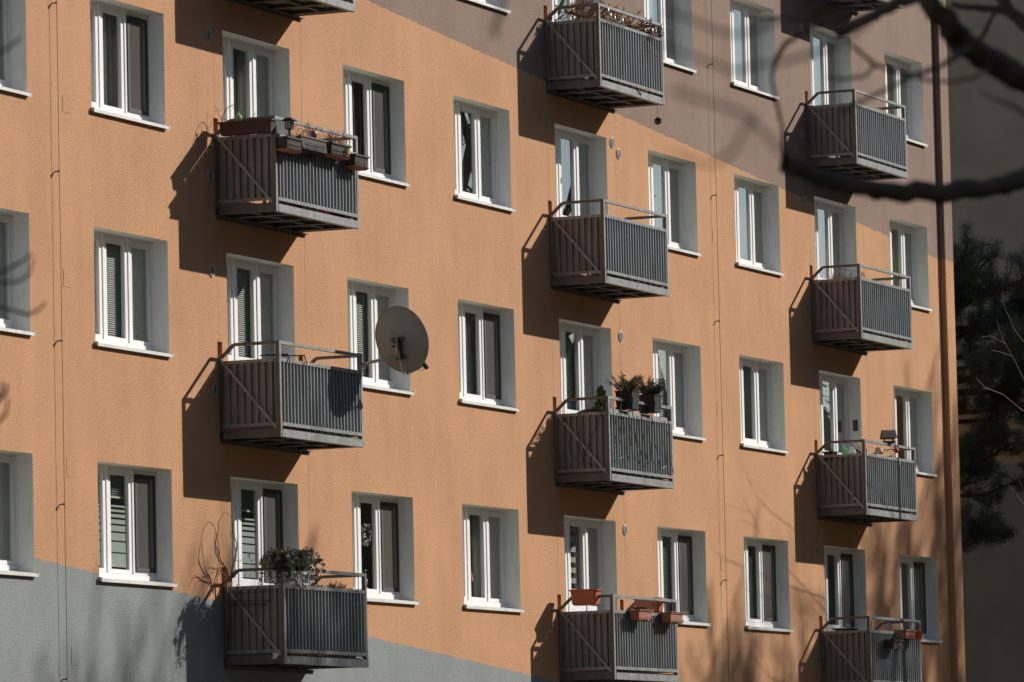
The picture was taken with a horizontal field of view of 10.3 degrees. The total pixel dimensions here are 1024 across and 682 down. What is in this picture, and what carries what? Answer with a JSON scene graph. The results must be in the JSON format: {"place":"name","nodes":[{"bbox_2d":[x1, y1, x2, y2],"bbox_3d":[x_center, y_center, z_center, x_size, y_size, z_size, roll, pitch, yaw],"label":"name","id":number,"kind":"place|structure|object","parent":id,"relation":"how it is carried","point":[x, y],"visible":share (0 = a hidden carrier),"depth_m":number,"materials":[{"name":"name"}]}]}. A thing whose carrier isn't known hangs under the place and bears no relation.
{"place":"outdoors","nodes":[
{"label":"outdoors","id":0,"kind":"place"},
{"bbox_2d":[316,210,344,217],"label":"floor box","id":1,"kind":"object","parent":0,"point":[332,213],"visible":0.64,"depth_m":72.10,"materials":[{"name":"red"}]},
{"bbox_2d":[327,582,346,588],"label":"heather","id":2,"kind":"object","parent":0,"point":[331,585],"visible":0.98,"depth_m":71.71,"materials":[{"name":"plant"}]},
{"bbox_2d":[832,628,857,630],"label":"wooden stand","id":3,"kind":"object","parent":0,"point":[841,629],"visible":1,"depth_m":90.19,"materials":[{"name":"brown wood"}]},
{"label":"ground","id":4,"kind":"structure","parent":0,"visible":0},
{"bbox_2d":[0,36,46,422],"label":"bare tree","id":5,"kind":"object","parent":4,"relation":"on","point":[4,394],"visible":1,"depth_m":18.52,"materials":[{"name":"brown plant"}]},
{"bbox_2d":[0,0,965,681],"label":"apartment building","id":6,"kind":"structure","parent":4,"relation":"on","point":[538,226],"depth_m":78.05,"materials":[{"name":"paint"}]},
{"bbox_2d":[0,0,31,96],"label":"window","id":7,"kind":"structure","parent":6,"relation":"in","point":[13,62],"depth_m":66.19,"materials":[{"name":"white plastic"}]},
{"bbox_2d":[0,208,35,335],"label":"window","id":8,"kind":"structure","parent":6,"relation":"in","point":[14,225],"depth_m":65.95,"materials":[{"name":"white plastic"}]},
{"bbox_2d":[0,450,38,576],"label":"window","id":9,"kind":"structure","parent":6,"relation":"in","point":[16,468],"depth_m":65.71,"materials":[{"name":"white plastic"}]},
{"bbox_2d":[90,0,169,129],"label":"window","id":10,"kind":"structure","parent":6,"relation":"in","point":[128,73],"depth_m":69.03,"materials":[{"name":"white plastic"}]},
{"bbox_2d":[94,226,173,357],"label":"window","id":11,"kind":"structure","parent":6,"relation":"in","point":[131,270],"depth_m":69.07,"materials":[{"name":"white plastic"}]},
{"bbox_2d":[97,461,177,586],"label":"window","id":12,"kind":"structure","parent":6,"relation":"in","point":[135,502],"depth_m":68.60,"materials":[{"name":"white plastic"}]},
{"bbox_2d":[204,512,243,652],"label":"twisted willow","id":13,"kind":"object","parent":6,"relation":"attached to","point":[231,577],"visible":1,"depth_m":69.99,"materials":[{"name":"brown plant"}]},
{"bbox_2d":[217,118,277,136],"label":"flower box","id":14,"kind":"object","parent":6,"relation":"attached to","point":[247,127],"visible":1,"depth_m":70.32,"materials":[{"name":"black plastic"}]},
{"bbox_2d":[222,105,245,119],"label":"plant hoop","id":15,"kind":"object","parent":14,"relation":"in","point":[235,105],"visible":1,"depth_m":70.51,"materials":[{"name":"grey metal"}]},
{"bbox_2d":[212,106,257,121],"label":"dry plant","id":16,"kind":"object","parent":14,"relation":"in","point":[234,116],"visible":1,"depth_m":70.56,"materials":[{"name":"brown plant"}]},
{"bbox_2d":[234,110,241,120],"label":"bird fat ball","id":17,"kind":"object","parent":14,"relation":"in","point":[238,116],"visible":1,"depth_m":70.45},
{"bbox_2d":[228,583,270,606],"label":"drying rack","id":18,"kind":"object","parent":6,"relation":"attached to","point":[236,600],"visible":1,"depth_m":69.91,"materials":[{"name":"grey metal"}]},
{"bbox_2d":[222,30,290,136],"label":"balcony door","id":19,"kind":"structure","parent":6,"relation":"in","point":[256,73],"depth_m":72.50,"materials":[{"name":"white plastic"}]},
{"bbox_2d":[226,253,294,360],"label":"balcony door","id":20,"kind":"structure","parent":6,"relation":"in","point":[260,293],"depth_m":72.38,"materials":[{"name":"white plastic"}]},
{"bbox_2d":[230,476,298,586],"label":"balcony door","id":21,"kind":"structure","parent":6,"relation":"in","point":[264,513],"depth_m":71.85,"materials":[{"name":"white plastic"}]},
{"bbox_2d":[260,354,290,361],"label":"hanger arm","id":22,"kind":"object","parent":6,"relation":"attached to","point":[275,355],"visible":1,"depth_m":70.20},
{"bbox_2d":[270,554,287,570],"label":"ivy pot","id":23,"kind":"object","parent":6,"relation":"on","point":[279,565],"visible":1,"depth_m":69.81,"materials":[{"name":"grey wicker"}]},
{"bbox_2d":[275,136,302,153],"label":"flower box","id":24,"kind":"object","parent":6,"relation":"attached to","point":[289,144],"visible":1,"depth_m":70.28,"materials":[{"name":"wood"}]},
{"bbox_2d":[281,117,296,135],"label":"garden lantern","id":25,"kind":"object","parent":24,"relation":"in","point":[289,123],"visible":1,"depth_m":70.43,"materials":[{"name":"black plastic"}]},
{"bbox_2d":[285,129,301,138],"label":"dry plant","id":26,"kind":"object","parent":24,"relation":"in","point":[291,135],"visible":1,"depth_m":70.53,"materials":[{"name":"brown plant"}]},
{"bbox_2d":[257,546,325,596],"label":"ivy","id":27,"kind":"object","parent":6,"relation":"attached to","point":[264,563],"visible":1,"depth_m":69.87,"materials":[{"name":"green plant"}]},
{"bbox_2d":[281,355,306,363],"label":"hanger arm","id":28,"kind":"object","parent":6,"relation":"attached to","point":[297,355],"visible":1,"depth_m":70.68},
{"bbox_2d":[291,555,307,570],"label":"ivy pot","id":29,"kind":"object","parent":6,"relation":"attached to","point":[301,568],"visible":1,"depth_m":70.03,"materials":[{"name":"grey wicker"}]},
{"bbox_2d":[298,134,326,156],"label":"flower box","id":30,"kind":"object","parent":6,"relation":"attached to","point":[313,146],"visible":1,"depth_m":70.97,"materials":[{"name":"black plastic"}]},
{"bbox_2d":[295,121,322,138],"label":"dry plant","id":31,"kind":"object","parent":30,"relation":"in","point":[308,132],"visible":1,"depth_m":71.01,"materials":[{"name":"brown plant"}]},
{"bbox_2d":[309,130,317,137],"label":"glass ornament","id":32,"kind":"object","parent":30,"relation":"on","point":[315,133],"visible":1,"depth_m":71.10,"materials":[{"name":"purple glass"}]},
{"bbox_2d":[322,141,351,160],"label":"flower box","id":33,"kind":"object","parent":6,"relation":"attached to","point":[336,150],"visible":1,"depth_m":71.59,"materials":[{"name":"wood"}]},
{"bbox_2d":[322,128,350,144],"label":"dry plant","id":34,"kind":"object","parent":33,"relation":"on","point":[330,137],"visible":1,"depth_m":71.72,"materials":[{"name":"brown plant"}]},
{"bbox_2d":[345,153,369,170],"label":"flower box","id":35,"kind":"object","parent":6,"relation":"attached to","point":[357,162],"visible":1,"depth_m":72.15,"materials":[{"name":"wood"}]},
{"bbox_2d":[361,523,371,546],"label":"wreath","id":36,"kind":"object","parent":6,"relation":"hanging from","point":[366,541],"visible":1,"depth_m":74.83,"materials":[{"name":"green"}]},
{"bbox_2d":[343,64,410,186],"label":"window","id":37,"kind":"structure","parent":6,"relation":"in","point":[374,105],"depth_m":75.89,"materials":[{"name":"white plastic"}]},
{"bbox_2d":[347,277,414,394],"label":"window","id":38,"kind":"structure","parent":6,"relation":"in","point":[367,300],"depth_m":75.28,"materials":[{"name":"white plastic"}]},
{"bbox_2d":[351,490,418,604],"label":"window","id":39,"kind":"structure","parent":6,"relation":"in","point":[388,560],"depth_m":75.39,"materials":[{"name":"white plastic"}]},
{"bbox_2d":[361,306,428,374],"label":"satellite dish","id":40,"kind":"object","parent":6,"relation":"attached to","point":[402,338],"visible":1,"depth_m":72.19,"materials":[{"name":"paint"}]},
{"bbox_2d":[453,95,515,211],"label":"window","id":41,"kind":"structure","parent":6,"relation":"in","point":[481,130],"depth_m":79.36,"materials":[{"name":"white plastic"}]},
{"bbox_2d":[458,299,519,411],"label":"window","id":42,"kind":"structure","parent":6,"relation":"in","point":[486,339],"depth_m":78.91,"materials":[{"name":"white plastic"}]},
{"bbox_2d":[469,0,510,13],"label":"window","id":43,"kind":"structure","parent":6,"relation":"in","point":[494,4],"depth_m":79.44,"materials":[{"name":"white plastic"}]},
{"bbox_2d":[462,503,524,612],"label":"window","id":44,"kind":"structure","parent":6,"relation":"in","point":[490,534],"depth_m":78.68,"materials":[{"name":"white plastic"}]},
{"bbox_2d":[552,0,602,21],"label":"balcony door","id":45,"kind":"structure","parent":6,"relation":"in","point":[558,2],"depth_m":82.56,"materials":[{"name":"white plastic"}]},
{"bbox_2d":[554,123,607,216],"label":"balcony door","id":46,"kind":"structure","parent":6,"relation":"in","point":[580,156],"depth_m":82.68,"materials":[{"name":"white plastic"}]},
{"bbox_2d":[569,589,602,605],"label":"flower box","id":47,"kind":"object","parent":6,"relation":"attached to","point":[583,597],"visible":1,"depth_m":79.82,"materials":[{"name":"plastic"}]},
{"bbox_2d":[559,319,612,413],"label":"balcony door","id":48,"kind":"structure","parent":6,"relation":"in","point":[585,349],"depth_m":82.42,"materials":[{"name":"white plastic"}]},
{"bbox_2d":[577,409,600,412],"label":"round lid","id":49,"kind":"object","parent":6,"relation":"on","point":[588,410],"visible":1,"depth_m":80.38,"materials":[{"name":"grey"}]},
{"bbox_2d":[564,515,617,611],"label":"balcony door","id":50,"kind":"structure","parent":6,"relation":"in","point":[589,543],"depth_m":82.12,"materials":[{"name":"white plastic"}]},
{"bbox_2d":[592,384,605,411],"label":"thuja","id":51,"kind":"object","parent":6,"relation":"on","point":[600,391],"visible":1,"depth_m":80.50,"materials":[{"name":"green plant"}]},
{"bbox_2d":[553,0,663,41],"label":"dried plants","id":52,"kind":"object","parent":6,"relation":"on","point":[578,11],"visible":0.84,"depth_m":81.45,"materials":[{"name":"brown plant"}]},
{"bbox_2d":[562,396,673,473],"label":"fairy light string","id":53,"kind":"object","parent":6,"relation":"attached to","point":[623,435],"visible":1,"depth_m":80.45,"materials":[{"name":"grey"}]},
{"bbox_2d":[614,390,640,409],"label":"woven pot","id":54,"kind":"object","parent":6,"relation":"on","point":[631,397],"visible":1,"depth_m":80.62,"materials":[{"name":"grey wicker"}]},
{"bbox_2d":[606,373,643,392],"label":"juniper","id":55,"kind":"object","parent":54,"relation":"in","point":[629,385],"visible":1,"depth_m":80.69,"materials":[{"name":"plant"}]},
{"bbox_2d":[604,5,664,38],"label":"bulb light string","id":56,"kind":"object","parent":6,"relation":"attached to","point":[614,17],"visible":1,"depth_m":81.17,"materials":[{"name":"grey"}]},
{"bbox_2d":[610,409,668,420],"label":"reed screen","id":57,"kind":"object","parent":6,"relation":"attached to","point":[639,414],"visible":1,"depth_m":81.20,"materials":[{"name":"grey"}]},
{"bbox_2d":[626,609,654,621],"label":"flower box","id":58,"kind":"object","parent":6,"relation":"attached to","point":[642,615],"visible":1,"depth_m":80.20,"materials":[{"name":"ceramic"}]},
{"bbox_2d":[633,597,665,612],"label":"flower box","id":59,"kind":"object","parent":6,"relation":"attached to","point":[657,606],"visible":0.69,"depth_m":82.03,"materials":[{"name":"ceramic"}]},
{"bbox_2d":[639,394,662,413],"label":"woven pot","id":60,"kind":"object","parent":6,"relation":"on","point":[653,401],"visible":1,"depth_m":81.41,"materials":[{"name":"grey wicker"}]},
{"bbox_2d":[636,376,666,394],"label":"juniper","id":61,"kind":"object","parent":60,"relation":"in","point":[650,388],"visible":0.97,"depth_m":81.47,"materials":[{"name":"green plant"}]},
{"bbox_2d":[654,104,660,124],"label":"hanging cube","id":62,"kind":"object","parent":6,"relation":"hanging from","point":[657,120],"visible":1,"depth_m":82.46,"materials":[{"name":"black plastic"}]},
{"bbox_2d":[644,0,696,72],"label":"window","id":63,"kind":"structure","parent":6,"relation":"in","point":[678,30],"depth_m":86.23,"materials":[{"name":"white plastic"}]},
{"bbox_2d":[658,612,683,623],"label":"flower box","id":64,"kind":"object","parent":6,"relation":"attached to","point":[672,617],"visible":1,"depth_m":81.30,"materials":[{"name":"ceramic"}]},
{"bbox_2d":[648,149,701,255],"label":"window","id":65,"kind":"structure","parent":6,"relation":"in","point":[672,180],"depth_m":85.95,"materials":[{"name":"white plastic"}]},
{"bbox_2d":[652,337,705,440],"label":"window","id":66,"kind":"structure","parent":6,"relation":"in","point":[678,364],"depth_m":85.72,"materials":[{"name":"white plastic"}]},
{"bbox_2d":[657,526,710,625],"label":"window","id":67,"kind":"structure","parent":6,"relation":"in","point":[681,552],"depth_m":85.37,"materials":[{"name":"white plastic"}]},
{"bbox_2d":[730,0,779,98],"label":"window","id":68,"kind":"structure","parent":6,"relation":"in","point":[757,47],"depth_m":89.42,"materials":[{"name":"white plastic"}]},
{"bbox_2d":[734,174,783,275],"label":"window","id":69,"kind":"structure","parent":6,"relation":"in","point":[757,225],"depth_m":89.23,"materials":[{"name":"white plastic"}]},
{"bbox_2d":[739,354,788,453],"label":"window","id":70,"kind":"structure","parent":6,"relation":"in","point":[762,412],"depth_m":88.94,"materials":[{"name":"white plastic"}]},
{"bbox_2d":[744,536,793,631],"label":"window","id":71,"kind":"structure","parent":6,"relation":"in","point":[766,561],"depth_m":88.62,"materials":[{"name":"white plastic"}]},
{"bbox_2d":[822,451,838,460],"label":"flower pot","id":72,"kind":"object","parent":6,"relation":"on","point":[830,453],"visible":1,"depth_m":90.12,"materials":[{"name":"plastic"}]},
{"bbox_2d":[809,25,851,105],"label":"balcony door","id":73,"kind":"structure","parent":6,"relation":"in","point":[836,62],"depth_m":92.76,"materials":[{"name":"white plastic"}]},
{"bbox_2d":[814,196,856,279],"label":"balcony door","id":74,"kind":"structure","parent":6,"relation":"in","point":[835,222],"depth_m":92.55,"materials":[{"name":"white plastic"}]},
{"bbox_2d":[819,370,861,454],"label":"balcony door","id":75,"kind":"structure","parent":6,"relation":"in","point":[840,395],"depth_m":92.26,"materials":[{"name":"white plastic"}]},
{"bbox_2d":[824,545,866,630],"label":"balcony door","id":76,"kind":"structure","parent":6,"relation":"in","point":[844,568],"depth_m":92.01,"materials":[{"name":"white plastic"}]},
{"bbox_2d":[828,270,864,278],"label":"dry plant","id":77,"kind":"object","parent":6,"relation":"on","point":[845,277],"visible":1,"depth_m":90.58,"materials":[{"name":"brown plant"}]},
{"bbox_2d":[853,420,857,430],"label":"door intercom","id":78,"kind":"object","parent":6,"relation":"attached to","point":[855,425],"depth_m":92.33,"materials":[{"name":"black plastic"}]},
{"bbox_2d":[875,447,892,453],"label":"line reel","id":79,"kind":"object","parent":6,"relation":"on","point":[878,450],"visible":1,"depth_m":91.18,"materials":[{"name":"beige plastic"}]},
{"bbox_2d":[880,430,896,443],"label":"bird house","id":80,"kind":"structure","parent":6,"relation":"on","point":[887,434],"depth_m":90.95,"materials":[{"name":"brown wood"}]},
{"bbox_2d":[886,623,891,629],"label":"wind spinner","id":81,"kind":"object","parent":6,"relation":"hanging from","point":[888,626],"visible":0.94,"depth_m":91.59,"materials":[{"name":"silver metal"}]},
{"bbox_2d":[882,637,903,649],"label":"flower box","id":82,"kind":"object","parent":6,"relation":"attached to","point":[894,644],"visible":1,"depth_m":90.11,"materials":[{"name":"brown metal"}]},
{"bbox_2d":[891,628,903,639],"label":"dry plant","id":83,"kind":"object","parent":82,"relation":"in","point":[899,636],"visible":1,"depth_m":90.39,"materials":[{"name":"brown plant"}]},
{"bbox_2d":[884,50,927,146],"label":"window","id":84,"kind":"structure","parent":6,"relation":"in","point":[909,93],"depth_m":96.12,"materials":[{"name":"white plastic"}]},
{"bbox_2d":[894,629,921,639],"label":"flower box","id":85,"kind":"object","parent":6,"relation":"attached to","point":[908,634],"visible":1,"depth_m":90.77,"materials":[{"name":"ceramic"}]},
{"bbox_2d":[889,217,932,311],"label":"window","id":86,"kind":"structure","parent":6,"relation":"in","point":[908,245],"depth_m":95.87,"materials":[{"name":"white plastic"}]},
{"bbox_2d":[893,385,937,476],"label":"window","id":87,"kind":"structure","parent":6,"relation":"in","point":[913,417],"depth_m":95.66,"materials":[{"name":"white plastic"}]},
{"bbox_2d":[912,631,922,639],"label":"orange pot","id":88,"kind":"object","parent":6,"relation":"on","point":[918,634],"visible":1,"depth_m":91.25,"materials":[{"name":"orange plastic"}]},
{"bbox_2d":[898,554,941,642],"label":"window","id":89,"kind":"structure","parent":6,"relation":"in","point":[918,588],"depth_m":95.24,"materials":[{"name":"white plastic"}]},
{"bbox_2d":[491,0,1023,204],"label":"bare tree","id":90,"kind":"object","parent":4,"relation":"on","point":[975,52],"visible":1,"depth_m":19.66,"materials":[{"name":"brown plant"}]},
{"bbox_2d":[946,0,1023,681],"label":"neighbouring building","id":91,"kind":"structure","parent":4,"relation":"on","point":[986,137],"depth_m":115.65,"materials":[{"name":"paint"}]},
{"bbox_2d":[953,221,1023,554],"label":"pine tree","id":92,"kind":"object","parent":4,"relation":"on","point":[983,364],"visible":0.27,"depth_m":107.22,"materials":[{"name":"green plant"}]},
{"bbox_2d":[976,297,1023,504],"bbox_3d":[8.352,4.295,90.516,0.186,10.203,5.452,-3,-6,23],"label":"young tree","id":93,"kind":"object","parent":4,"relation":"on","point":[1004,395],"visible":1,"depth_m":89.95,"materials":[{"name":"brown plant"}]},
{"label":"clothes line","id":94,"kind":"object","parent":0,"visible":0},
{"bbox_2d":[842,445,848,462],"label":"towel","id":95,"kind":"object","parent":94,"relation":"hanging from","point":[845,450],"visible":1,"depth_m":90.13,"materials":[{"name":"green fabric"}]},
{"bbox_2d":[850,444,854,453],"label":"white cloth","id":96,"kind":"object","parent":94,"relation":"hanging from","point":[852,450],"visible":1,"depth_m":90.51,"materials":[{"name":"grey fabric"}]}
]}

